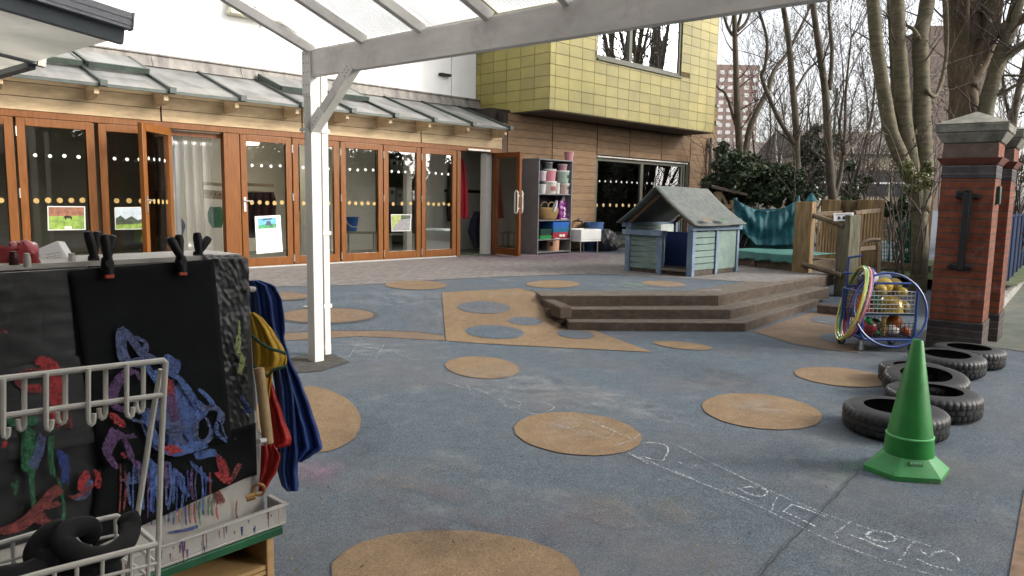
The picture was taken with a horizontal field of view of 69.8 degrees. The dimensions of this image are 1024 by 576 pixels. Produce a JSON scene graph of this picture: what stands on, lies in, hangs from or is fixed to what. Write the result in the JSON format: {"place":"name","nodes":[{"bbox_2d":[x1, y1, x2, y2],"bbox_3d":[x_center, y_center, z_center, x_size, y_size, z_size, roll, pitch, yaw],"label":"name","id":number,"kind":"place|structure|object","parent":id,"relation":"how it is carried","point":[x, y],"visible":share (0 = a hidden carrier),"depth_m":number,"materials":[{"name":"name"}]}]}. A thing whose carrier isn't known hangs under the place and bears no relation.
{"place":"outdoors","nodes":[
{"label":"outdoors","id":0,"kind":"place"},
{"bbox_2d":[0,239,40,272],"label":"wallet","id":1,"kind":"object","parent":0,"point":[21,247],"visible":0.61,"depth_m":1.70,"materials":[{"name":"red plastic"}]},
{"bbox_2d":[0,358,168,575],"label":"wire rack","id":2,"kind":"object","parent":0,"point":[23,413],"visible":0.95,"depth_m":0.90,"materials":[{"name":"metal"}]},
{"bbox_2d":[0,518,63,575],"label":"tube","id":3,"kind":"object","parent":2,"relation":"in","point":[38,555],"visible":0.74,"depth_m":0.85,"materials":[{"name":"black rubber"}]},
{"bbox_2d":[51,545,122,575],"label":"strap","id":4,"kind":"object","parent":2,"relation":"in","point":[115,566],"visible":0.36,"depth_m":0.91,"materials":[{"name":"fabric"}]},
{"bbox_2d":[49,511,141,567],"bbox_3d":[-0.507,0.305,0.903,0.067,0.064,0.105,1,7,-3],"label":"tube","id":5,"kind":"object","parent":2,"relation":"in","point":[66,545],"visible":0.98,"depth_m":0.89,"materials":[{"name":"black rubber"}]},
{"bbox_2d":[249,251,834,286],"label":"paving","id":6,"kind":"structure","parent":0,"point":[479,266],"depth_m":11.71,"materials":[{"name":"concrete"}]},
{"bbox_2d":[521,158,573,254],"bbox_3d":[0.744,-1.717,15.526,1.070,1.970,0.490,-6,10,-44],"label":"storage shelf","id":7,"kind":"object","parent":6,"relation":"on","point":[533,200],"visible":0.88,"depth_m":15.25,"materials":[{"name":"grey laminate"}]},
{"bbox_2d":[571,228,600,252],"bbox_3d":[1.551,-1.047,16.167,0.688,0.512,0.500,-6,10,-44],"label":"table","id":8,"kind":"object","parent":6,"relation":"on","point":[580,235],"visible":0.77,"depth_m":15.91,"materials":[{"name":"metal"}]},
{"bbox_2d":[617,186,746,276],"bbox_3d":[2.780,-0.950,11.918,1.590,1.378,1.498,-6,10,-44],"label":"playhouse","id":9,"kind":"object","parent":6,"relation":"on","point":[711,246],"visible":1,"depth_m":11.73,"materials":[{"name":"blue paint"}]},
{"bbox_2d":[738,248,835,270],"bbox_3d":[4.916,-0.533,13.270,1.273,0.296,1.412,-3,8,-29],"label":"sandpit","id":10,"kind":"object","parent":6,"relation":"on","point":[772,258],"visible":0.77,"depth_m":12.89,"materials":[{"name":"fabric"}]},
{"bbox_2d":[791,202,816,272],"bbox_3d":[4.863,-0.838,12.217,0.270,1.192,0.270,6,8,35],"label":"timber post","id":11,"kind":"object","parent":6,"relation":"on","point":[804,234],"visible":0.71,"depth_m":12.11,"materials":[{"name":"wood"}]},
{"bbox_2d":[249,210,1023,575],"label":"ground","id":12,"kind":"structure","parent":0,"point":[617,510],"depth_m":4.15,"materials":[{"name":"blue rubber"}]},
{"bbox_2d":[143,525,282,575],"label":"shelf cabinet","id":13,"kind":"object","parent":12,"relation":"on","point":[253,555],"visible":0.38,"depth_m":2.02,"materials":[{"name":"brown wood"}]},
{"bbox_2d":[0,250,288,575],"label":"easel","id":14,"kind":"object","parent":13,"relation":"on","point":[234,512],"visible":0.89,"depth_m":1.93,"materials":[{"name":"grey paint"}]},
{"bbox_2d":[39,241,70,257],"bbox_3d":[-1.165,-0.089,1.863,0.078,0.060,0.060,1,7,0],"label":"booklet","id":15,"kind":"object","parent":14,"relation":"on","point":[58,249],"visible":0.72,"depth_m":1.86,"materials":[{"name":"white paper"}]},
{"bbox_2d":[83,230,101,267],"bbox_3d":[-1.033,-0.090,1.810,0.035,0.105,0.048,-1,7,-17],"label":"spring clamp","id":16,"kind":"object","parent":14,"relation":"on","point":[92,240],"visible":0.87,"depth_m":1.79,"materials":[{"name":"black plastic"}]},
{"bbox_2d":[100,234,117,278],"bbox_3d":[-0.967,-0.077,1.763,0.044,0.108,0.041,-6,10,-44],"label":"spring clamp","id":17,"kind":"object","parent":14,"relation":"on","point":[108,242],"visible":1,"depth_m":1.75,"materials":[{"name":"black plastic"}]},
{"bbox_2d":[0,254,256,549],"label":"plastic cover","id":18,"kind":"object","parent":14,"relation":"attached to","point":[47,477],"visible":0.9,"depth_m":1.69,"materials":[{"name":"black plastic"}]},
{"bbox_2d":[69,259,231,468],"bbox_3d":[-0.893,0.186,1.851,0.066,0.499,0.361,7,9,40],"label":"painting","id":19,"kind":"object","parent":14,"relation":"attached to","point":[149,311],"visible":0.87,"depth_m":1.85,"materials":[{"name":"black paper"}]},
{"bbox_2d":[92,423,256,545],"bbox_3d":[-0.862,0.502,1.902,0.027,0.206,0.450,7,9,40],"label":"painting","id":20,"kind":"object","parent":14,"relation":"attached to","point":[189,478],"visible":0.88,"depth_m":1.90,"materials":[{"name":"black paper"}]},
{"bbox_2d":[166,234,187,275],"bbox_3d":[-0.862,-0.084,1.884,0.050,0.106,0.040,-6,10,-44],"label":"spring clamp","id":21,"kind":"object","parent":14,"relation":"attached to","point":[176,244],"visible":1,"depth_m":1.88,"materials":[{"name":"black plastic"}]},
{"bbox_2d":[254,367,273,444],"bbox_3d":[-0.687,0.326,2.030,0.050,0.214,0.030,3,7,15],"label":"dowel","id":22,"kind":"object","parent":14,"relation":"hanging from","point":[263,405],"visible":0.98,"depth_m":2.02,"materials":[{"name":"paint"}]},
{"bbox_2d":[250,312,286,397],"bbox_3d":[-0.695,0.208,2.078,0.127,0.275,0.085,1,7,-1],"label":"apron","id":23,"kind":"object","parent":14,"relation":"hanging from","point":[269,354],"visible":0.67,"depth_m":2.08,"materials":[{"name":"yellow fabric"}]},
{"bbox_2d":[258,445,279,490],"bbox_3d":[-0.685,0.511,2.071,0.060,0.136,0.035,1,7,1],"label":"apron","id":24,"kind":"object","parent":14,"relation":"hanging from","point":[270,459],"visible":0.91,"depth_m":2.07,"materials":[{"name":"red fabric"}]},
{"bbox_2d":[259,377,291,447],"bbox_3d":[-0.690,0.347,2.097,0.109,0.234,0.044,3,7,16],"label":"apron","id":25,"kind":"object","parent":14,"relation":"hanging from","point":[282,438],"visible":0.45,"depth_m":2.10,"materials":[{"name":"red fabric"}]},
{"bbox_2d":[249,280,322,461],"bbox_3d":[-0.673,0.247,2.150,0.245,0.537,0.063,4,7,22],"label":"apron","id":26,"kind":"object","parent":14,"relation":"hanging from","point":[265,302],"visible":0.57,"depth_m":2.15,"materials":[{"name":"blue fabric"}]},
{"bbox_2d":[273,363,298,491],"bbox_3d":[-0.658,0.398,2.126,0.048,0.387,0.109,-6,10,-44],"label":"apron","id":27,"kind":"object","parent":14,"relation":"hanging from","point":[287,469],"visible":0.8,"depth_m":2.12,"materials":[{"name":"blue fabric"}]},
{"bbox_2d":[256,386,360,451],"bbox_3d":[-1.391,0.852,4.964,0.680,0.001,1.578,-2,7,-22],"label":"ground marking","id":28,"kind":"object","parent":12,"relation":"on","point":[336,420],"visible":0.35,"depth_m":4.90,"materials":[{"name":"beige rubber"}]},
{"bbox_2d":[290,354,349,371],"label":"ground marking","id":29,"kind":"object","parent":12,"relation":"on","point":[301,363],"visible":0.86,"depth_m":6.48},
{"bbox_2d":[285,307,378,323],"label":"ground marking","id":30,"kind":"object","parent":12,"relation":"on","point":[375,315],"visible":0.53,"depth_m":7.97,"materials":[{"name":"rubber"}]},
{"bbox_2d":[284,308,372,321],"bbox_3d":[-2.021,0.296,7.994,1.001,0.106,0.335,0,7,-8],"label":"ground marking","id":31,"kind":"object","parent":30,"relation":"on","point":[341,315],"visible":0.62,"depth_m":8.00,"materials":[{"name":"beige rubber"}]},
{"bbox_2d":[0,0,719,267],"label":"nursery building","id":32,"kind":"structure","parent":12,"relation":"on","point":[89,128],"depth_m":13.80,"materials":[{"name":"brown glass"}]},
{"bbox_2d":[0,115,19,240],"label":"door","id":33,"kind":"structure","parent":32,"relation":"in","point":[6,121],"depth_m":9.08,"materials":[{"name":"brown wood"}]},
{"bbox_2d":[14,117,99,253],"bbox_3d":[-5.855,-1.149,9.483,0.885,2.018,0.075,-6,10,-44],"label":"door","id":34,"kind":"structure","parent":32,"relation":"in","point":[20,122],"depth_m":9.31,"materials":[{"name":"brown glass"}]},
{"bbox_2d":[47,206,85,229],"bbox_3d":[-5.802,-0.910,9.559,0.441,0.311,0.010,-6,10,-44],"label":"poster","id":35,"kind":"object","parent":32,"relation":"attached to","point":[66,217],"visible":1,"depth_m":9.55,"materials":[{"name":"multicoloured paper"}]},
{"bbox_2d":[97,123,140,234],"bbox_3d":[-5.205,-1.216,10.126,0.852,2.018,0.060,-6,10,-44],"label":"door","id":36,"kind":"structure","parent":32,"relation":"in","point":[102,128],"depth_m":9.82,"materials":[{"name":"brown wood"}]},
{"bbox_2d":[114,207,141,229],"bbox_3d":[-5.237,-0.963,10.107,0.436,0.314,0.008,-6,10,-44],"label":"poster","id":37,"kind":"object","parent":32,"relation":"attached to","point":[127,218],"visible":0.67,"depth_m":10.07,"materials":[{"name":"multicoloured paper"}]},
{"bbox_2d":[137,122,174,252],"bbox_3d":[-4.815,-1.199,10.043,0.118,2.018,0.877,1,7,-1],"label":"door","id":38,"kind":"structure","parent":32,"relation":"in","point":[154,141],"depth_m":9.99,"materials":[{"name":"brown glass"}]},
{"bbox_2d":[247,183,273,191],"bbox_3d":[-4.244,-1.615,12.264,0.508,0.278,0.078,1,7,0],"label":"peg rail","id":39,"kind":"object","parent":32,"relation":"attached to","point":[260,185],"visible":0.16,"depth_m":12.27,"materials":[{"name":"brown wood"}]},
{"bbox_2d":[248,192,275,237],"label":"coats","id":40,"kind":"object","parent":39,"relation":"hanging from","point":[261,209],"visible":0.6,"depth_m":11.85,"materials":[{"name":"fabric"}]},
{"bbox_2d":[239,134,294,266],"bbox_3d":[-3.806,-1.352,11.447,0.850,2.014,0.119,-6,10,-44],"label":"door","id":41,"kind":"structure","parent":32,"relation":"in","point":[288,259],"depth_m":11.46,"materials":[{"name":"brown wood"}]},
{"bbox_2d":[255,215,282,253],"bbox_3d":[-3.817,-0.843,11.526,0.454,0.604,0.012,-6,10,-44],"label":"poster","id":42,"kind":"object","parent":32,"relation":"attached to","point":[268,232],"visible":1,"depth_m":11.52,"materials":[{"name":"white paper"}]},
{"bbox_2d":[291,138,339,263],"bbox_3d":[-3.219,-1.415,12.048,0.850,2.014,0.075,-6,10,-44],"label":"door","id":43,"kind":"structure","parent":32,"relation":"in","point":[335,257],"depth_m":11.98,"materials":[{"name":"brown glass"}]},
{"bbox_2d":[339,142,382,260],"bbox_3d":[-2.595,-1.478,12.655,0.855,2.014,0.075,-6,10,-44],"label":"door","id":44,"kind":"structure","parent":32,"relation":"in","point":[344,256],"depth_m":12.61,"materials":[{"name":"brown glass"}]},
{"bbox_2d":[383,145,420,258],"bbox_3d":[-1.991,-1.540,13.242,0.825,2.016,0.075,-6,10,-44],"label":"door","id":45,"kind":"structure","parent":32,"relation":"in","point":[387,254],"depth_m":13.22,"materials":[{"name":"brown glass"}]},
{"bbox_2d":[421,148,456,256],"bbox_3d":[-1.387,-1.601,13.830,0.845,2.018,0.075,-6,10,-44],"label":"door","id":46,"kind":"structure","parent":32,"relation":"in","point":[452,251],"depth_m":13.85,"materials":[{"name":"brown glass"}]},
{"bbox_2d":[493,152,522,255],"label":"door","id":47,"kind":"structure","parent":32,"relation":"in","point":[507,194],"depth_m":14.50,"materials":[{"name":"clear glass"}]},
{"bbox_2d":[597,23,682,78],"bbox_3d":[2.889,-6.117,16.235,3.172,2.515,0.150,-6,10,-44],"label":"window","id":48,"kind":"structure","parent":32,"relation":"in","point":[654,49],"depth_m":16.51,"materials":[{"name":"clear glass"}]},
{"bbox_2d":[595,156,687,243],"bbox_3d":[3.259,-2.167,18.387,3.790,2.070,0.145,-6,10,-44],"label":"window","id":49,"kind":"structure","parent":32,"relation":"in","point":[621,184],"depth_m":17.92,"materials":[{"name":"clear glass"}]},
{"bbox_2d":[284,331,444,340],"bbox_3d":[-1.532,0.495,7.590,1.675,0.059,0.263,0,7,-7],"label":"ground marking","id":50,"kind":"object","parent":12,"relation":"on","point":[335,334],"visible":0.92,"depth_m":7.63,"materials":[{"name":"beige rubber"}]},
{"bbox_2d":[331,530,578,575],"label":"ground marking","id":51,"kind":"object","parent":12,"relation":"on","point":[429,553],"visible":1,"depth_m":3.01,"materials":[{"name":"beige rubber"}]},
{"bbox_2d":[445,356,518,377],"bbox_3d":[-0.264,0.691,6.454,0.622,0.001,0.864,-2,7,-23],"label":"ground marking","id":52,"kind":"object","parent":12,"relation":"on","point":[480,367],"visible":1,"depth_m":6.43,"materials":[{"name":"beige rubber"}]},
{"bbox_2d":[220,0,832,361],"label":"canopy","id":53,"kind":"object","parent":12,"relation":"on","point":[318,23],"visible":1,"depth_m":5.49,"materials":[{"name":"white paint"}]},
{"bbox_2d":[442,288,650,351],"bbox_3d":[0.095,0.334,8.040,1.798,0.340,2.544,-2,7,-21],"label":"ground marking","id":54,"kind":"object","parent":12,"relation":"on","point":[519,302],"visible":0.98,"depth_m":8.13,"materials":[{"name":"beige rubber"}]},
{"bbox_2d":[457,301,509,312],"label":"ground marking","id":55,"kind":"object","parent":54,"relation":"on","point":[483,307],"visible":1,"depth_m":8.42,"materials":[{"name":"blue rubber"}]},
{"bbox_2d":[465,325,523,338],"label":"ground marking","id":56,"kind":"object","parent":54,"relation":"on","point":[495,331],"visible":1,"depth_m":7.87,"materials":[{"name":"blue rubber"}]},
{"bbox_2d":[514,412,641,454],"bbox_3d":[0.412,0.916,4.681,0.794,0.001,0.880,-6,10,-44],"label":"ground marking","id":57,"kind":"object","parent":12,"relation":"on","point":[542,430],"visible":1,"depth_m":4.64,"materials":[{"name":"beige rubber"}]},
{"bbox_2d":[524,274,865,331],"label":"timber steps","id":58,"kind":"structure","parent":12,"relation":"on","point":[744,306],"depth_m":8.84,"materials":[{"name":"wood"}]},
{"bbox_2d":[677,95,780,208],"bbox_3d":[5.842,-3.086,18.899,4.514,4.062,2.501,-6,10,-44],"label":"shrub","id":59,"kind":"object","parent":12,"relation":"on","point":[724,146],"visible":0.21,"depth_m":18.45,"materials":[{"name":"green plant"}]},
{"bbox_2d":[715,65,759,146],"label":"tower block","id":60,"kind":"structure","parent":12,"relation":"on","point":[724,115],"depth_m":261.32,"materials":[{"name":"concrete"}]},
{"bbox_2d":[702,393,821,429],"bbox_3d":[1.781,0.871,5.240,0.916,0.001,0.824,-6,10,-44],"label":"ground marking","id":61,"kind":"object","parent":12,"relation":"on","point":[748,409],"visible":1,"depth_m":5.21,"materials":[{"name":"beige rubber"}]},
{"bbox_2d":[680,110,859,208],"bbox_3d":[5.748,-2.440,16.670,3.525,3.310,2.982,1,7,-1],"label":"hedge","id":62,"kind":"object","parent":12,"relation":"on","point":[769,184],"visible":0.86,"depth_m":16.19,"materials":[{"name":"green plant"}]},
{"bbox_2d":[732,6,854,208],"bbox_3d":[8.357,-5.787,23.682,4.016,8.545,4.189,0,7,-9],"label":"tree","id":63,"kind":"object","parent":12,"relation":"on","point":[765,124],"visible":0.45,"depth_m":23.91,"materials":[{"name":"brown plant"}]},
{"bbox_2d":[754,311,860,352],"bbox_3d":[3.596,0.463,8.874,1.131,0.001,2.919,4,8,25],"label":"ground marking","id":64,"kind":"object","parent":12,"relation":"on","point":[805,330],"visible":0.73,"depth_m":8.46,"materials":[{"name":"beige rubber"}]},
{"bbox_2d":[729,64,911,245],"bbox_3d":[8.137,-3.373,19.204,4.153,4.635,3.908,-6,10,-44],"label":"shrub","id":65,"kind":"object","parent":12,"relation":"on","point":[815,179],"visible":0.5,"depth_m":18.94,"materials":[{"name":"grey plant"}]},
{"bbox_2d":[815,211,842,258],"bbox_3d":[5.956,-0.916,13.853,1.047,1.080,0.168,-4,9,-38],"label":"paling fence","id":66,"kind":"object","parent":12,"relation":"on","point":[830,215],"visible":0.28,"depth_m":13.77,"materials":[{"name":"wood"}]},
{"bbox_2d":[755,130,904,228],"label":"house","id":67,"kind":"structure","parent":12,"relation":"on","point":[895,190],"depth_m":34.19,"materials":[{"name":"brick"}]},
{"bbox_2d":[794,367,881,386],"bbox_3d":[2.824,0.759,6.306,0.731,0.001,0.730,-6,10,-44],"label":"ground marking","id":68,"kind":"object","parent":12,"relation":"on","point":[842,377],"visible":0.98,"depth_m":6.29,"materials":[{"name":"beige rubber"}]},
{"bbox_2d":[833,215,860,296],"bbox_3d":[5.409,-0.519,11.835,0.240,1.308,0.240,-2,7,-22],"label":"timber post","id":69,"kind":"object","parent":12,"relation":"on","point":[848,238],"visible":0.68,"depth_m":11.73,"materials":[{"name":"wood"}]},
{"bbox_2d":[800,122,901,207],"bbox_3d":[8.183,-2.544,18.017,3.072,3.269,2.037,-1,7,-17],"label":"shrub","id":70,"kind":"object","parent":12,"relation":"on","point":[849,167],"visible":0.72,"depth_m":17.97,"materials":[{"name":"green plant"}]},
{"bbox_2d":[771,0,941,199],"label":"tree","id":71,"kind":"object","parent":12,"relation":"on","point":[833,187],"visible":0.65,"depth_m":16.80,"materials":[{"name":"brown plant"}]},
{"bbox_2d":[853,208,881,252],"bbox_3d":[6.720,-1.088,13.851,1.037,0.837,0.144,-4,9,-38],"label":"paling fence","id":72,"kind":"object","parent":12,"relation":"on","point":[866,247],"visible":0.64,"depth_m":13.85,"materials":[{"name":"wood"}]},
{"bbox_2d":[810,0,940,199],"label":"tree","id":73,"kind":"object","parent":12,"relation":"on","point":[866,188],"visible":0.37,"depth_m":23.98,"materials":[{"name":"brown plant"}]},
{"bbox_2d":[836,255,919,351],"bbox_3d":[3.780,0.146,7.556,0.630,0.962,0.466,1,7,-1],"label":"toy cart","id":74,"kind":"object","parent":12,"relation":"on","point":[861,337],"visible":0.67,"depth_m":7.37,"materials":[{"name":"blue paint"}]},
{"bbox_2d":[852,272,927,347],"bbox_3d":[3.723,0.214,7.220,0.754,0.732,0.199,1,7,-2],"label":"hoop","id":75,"kind":"object","parent":74,"relation":"on","point":[924,300],"visible":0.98,"depth_m":7.21,"materials":[{"name":"plastic"}]},
{"bbox_2d":[842,396,950,442],"bbox_3d":[2.508,0.856,4.807,0.630,0.165,0.630,5,8,28],"label":"tyre","id":76,"kind":"object","parent":12,"relation":"on","point":[868,416],"visible":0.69,"depth_m":4.68,"materials":[{"name":"rubber"}]},
{"bbox_2d":[882,179,910,262],"bbox_3d":[8.015,-1.592,15.204,1.497,2.206,1.084,-6,10,-44],"label":"ivy","id":77,"kind":"object","parent":12,"relation":"on","point":[904,207],"visible":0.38,"depth_m":14.88,"materials":[{"name":"green plant"}]},
{"bbox_2d":[828,92,975,273],"bbox_3d":[6.713,-1.835,12.416,2.974,3.157,1.948,0,7,-11],"label":"shrub","id":78,"kind":"object","parent":12,"relation":"on","point":[906,166],"visible":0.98,"depth_m":12.13,"materials":[{"name":"plant"}]},
{"bbox_2d":[782,22,1023,208],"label":"shrub","id":79,"kind":"object","parent":12,"relation":"on","point":[946,110],"visible":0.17,"depth_m":24.94,"materials":[{"name":"plant"}]},
{"bbox_2d":[863,338,948,483],"bbox_3d":[2.227,0.647,4.071,0.486,0.752,0.390,-6,10,-44],"label":"traffic cone","id":80,"kind":"object","parent":12,"relation":"on","point":[906,453],"visible":1,"depth_m":3.99,"materials":[{"name":"green plastic"}]},
{"bbox_2d":[882,363,970,396],"bbox_3d":[3.192,0.733,5.666,0.590,0.150,0.590,5,15,29],"label":"tyre","id":81,"kind":"object","parent":12,"relation":"on","point":[893,373],"visible":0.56,"depth_m":5.64,"materials":[{"name":"rubber"}]},
{"bbox_2d":[843,0,1014,292],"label":"tree","id":82,"kind":"object","parent":12,"relation":"on","point":[894,104],"visible":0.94,"depth_m":12.64,"materials":[{"name":"plant"}]},
{"bbox_2d":[884,381,984,423],"bbox_3d":[3.006,0.809,5.243,0.620,0.170,0.620,5,8,29],"label":"tyre","id":83,"kind":"object","parent":12,"relation":"on","point":[963,406],"visible":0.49,"depth_m":4.98,"materials":[{"name":"rubber"}]},
{"bbox_2d":[858,29,1023,251],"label":"shrub","id":84,"kind":"object","parent":12,"relation":"on","point":[1017,209],"visible":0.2,"depth_m":15.06,"materials":[{"name":"plant"}]},
{"bbox_2d":[906,26,992,209],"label":"tower block","id":85,"kind":"structure","parent":12,"relation":"on","point":[936,56],"depth_m":202.26,"materials":[{"name":"brown brick"}]},
{"bbox_2d":[881,259,1023,285],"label":"grass","id":86,"kind":"structure","parent":12,"relation":"on","point":[1017,278],"depth_m":13.74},
{"bbox_2d":[716,4,818,153],"bbox_3d":[5.963,-6.370,19.505,6.310,10.630,3.689,0,7,-4],"label":"tree","id":87,"kind":"object","parent":86,"relation":"on","point":[734,34],"visible":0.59,"depth_m":18.97,"materials":[{"name":"brown plant"}]},
{"bbox_2d":[719,2,840,200],"bbox_3d":[10.618,-7.625,30.815,5.910,10.557,5.284,4,7,23],"label":"tree","id":88,"kind":"object","parent":86,"relation":"on","point":[774,119],"visible":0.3,"depth_m":29.91,"materials":[{"name":"brown plant"}]},
{"bbox_2d":[746,0,912,250],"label":"tree","id":89,"kind":"object","parent":86,"relation":"on","point":[796,125],"visible":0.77,"depth_m":16.43,"materials":[{"name":"brown plant"}]},
{"bbox_2d":[760,0,914,223],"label":"tree","id":90,"kind":"object","parent":86,"relation":"on","point":[822,186],"visible":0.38,"depth_m":22.98,"materials":[{"name":"brown plant"}]},
{"bbox_2d":[767,0,947,194],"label":"tree","id":91,"kind":"object","parent":86,"relation":"on","point":[865,144],"visible":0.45,"depth_m":19.99,"materials":[{"name":"brown plant"}]},
{"bbox_2d":[857,200,884,266],"bbox_3d":[7.127,-1.069,14.655,0.360,1.381,0.360,0,7,-6],"label":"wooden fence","id":92,"kind":"object","parent":86,"relation":"on","point":[868,258],"visible":0.46,"depth_m":14.50,"materials":[{"name":"wood"}]},
{"bbox_2d":[924,347,987,379],"bbox_3d":[3.846,0.665,6.497,0.610,0.165,0.610,5,10,29],"label":"tyre","id":93,"kind":"object","parent":12,"relation":"on","point":[970,366],"visible":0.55,"depth_m":6.28,"materials":[{"name":"rubber"}]},
{"bbox_2d":[932,342,1006,369],"bbox_3d":[4.284,0.634,6.887,0.600,0.165,0.600,5,8,32],"label":"tyre","id":94,"kind":"object","parent":12,"relation":"on","point":[995,358],"visible":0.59,"depth_m":6.71,"materials":[{"name":"rubber"}]},
{"bbox_2d":[925,112,1016,347],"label":"gate pillar","id":95,"kind":"structure","parent":12,"relation":"on","point":[973,161],"depth_m":7.38,"materials":[{"name":"brick"}]},
{"bbox_2d":[932,0,1023,115],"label":"tree","id":96,"kind":"object","parent":12,"relation":"on","point":[1004,51],"visible":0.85,"depth_m":13.69,"materials":[{"name":"plant"}]},
{"bbox_2d":[934,0,1023,119],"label":"old tree","id":97,"kind":"object","parent":12,"relation":"on","point":[964,40],"visible":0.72,"depth_m":13.99,"materials":[{"name":"brown plant"}]},
{"bbox_2d":[984,5,1023,176],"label":"tree","id":98,"kind":"object","parent":12,"relation":"on","point":[1015,113],"visible":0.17,"depth_m":15.98,"materials":[{"name":"brown plant"}]},
{"bbox_2d":[987,126,1023,341],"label":"gate pillar","id":99,"kind":"structure","parent":12,"relation":"on","point":[1013,147],"depth_m":7.98,"materials":[{"name":"brick"}]},
{"bbox_2d":[1009,496,1023,575],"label":"ground marking","id":100,"kind":"object","parent":12,"relation":"on","point":[1017,566],"visible":1,"depth_m":3.15,"materials":[{"name":"brown rubber"}]},
{"bbox_2d":[750,240,792,248],"bbox_3d":[4.928,-1.035,14.130,1.221,0.903,0.125,1,7,0],"label":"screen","id":101,"kind":"object","parent":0,"point":[752,245],"depth_m":14.12,"materials":[{"name":"teal"}]},
{"bbox_2d":[734,196,799,214],"bbox_3d":[4.874,-1.220,14.053,1.308,1.108,0.207,1,7,0],"label":"netting support","id":102,"kind":"object","parent":101,"relation":"attached to","point":[798,197],"visible":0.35,"depth_m":14.03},
{"bbox_2d":[733,199,797,244],"bbox_3d":[4.826,-1.250,13.887,1.250,0.883,0.248,1,7,2],"label":"debris net","id":103,"kind":"object","parent":102,"relation":"hanging from","point":[773,227],"visible":0.96,"depth_m":13.90,"materials":[{"name":"fabric"}]},
{"bbox_2d":[717,0,1023,206],"label":"sky","id":104,"kind":"structure","parent":0,"point":[724,50],"materials":[{"name":"white"}]},
{"bbox_2d":[910,286,1023,350],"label":"path","id":105,"kind":"structure","parent":0,"point":[1012,338],"depth_m":9.04,"materials":[{"name":"concrete"}]},
{"bbox_2d":[1003,281,1023,307],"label":"kerb","id":106,"kind":"structure","parent":105,"relation":"on","point":[1010,292],"depth_m":12.03,"materials":[{"name":"concrete"}]},
{"bbox_2d":[1006,214,1023,280],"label":"metal gate","id":107,"kind":"structure","parent":106,"relation":"on","point":[1016,259],"depth_m":13.56,"materials":[{"name":"metal"}]},
{"bbox_3d":[0.025,-0.901,0.959,5.700,4.500,17.500,-6,10,-44],"label":"brick annexe","id":108,"kind":"object","parent":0,"visible":0},
{"bbox_2d":[0,0,134,78],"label":"canopy","id":109,"kind":"object","parent":108,"relation":"attached to","point":[35,33],"visible":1,"depth_m":4.92,"materials":[{"name":"white paint"}]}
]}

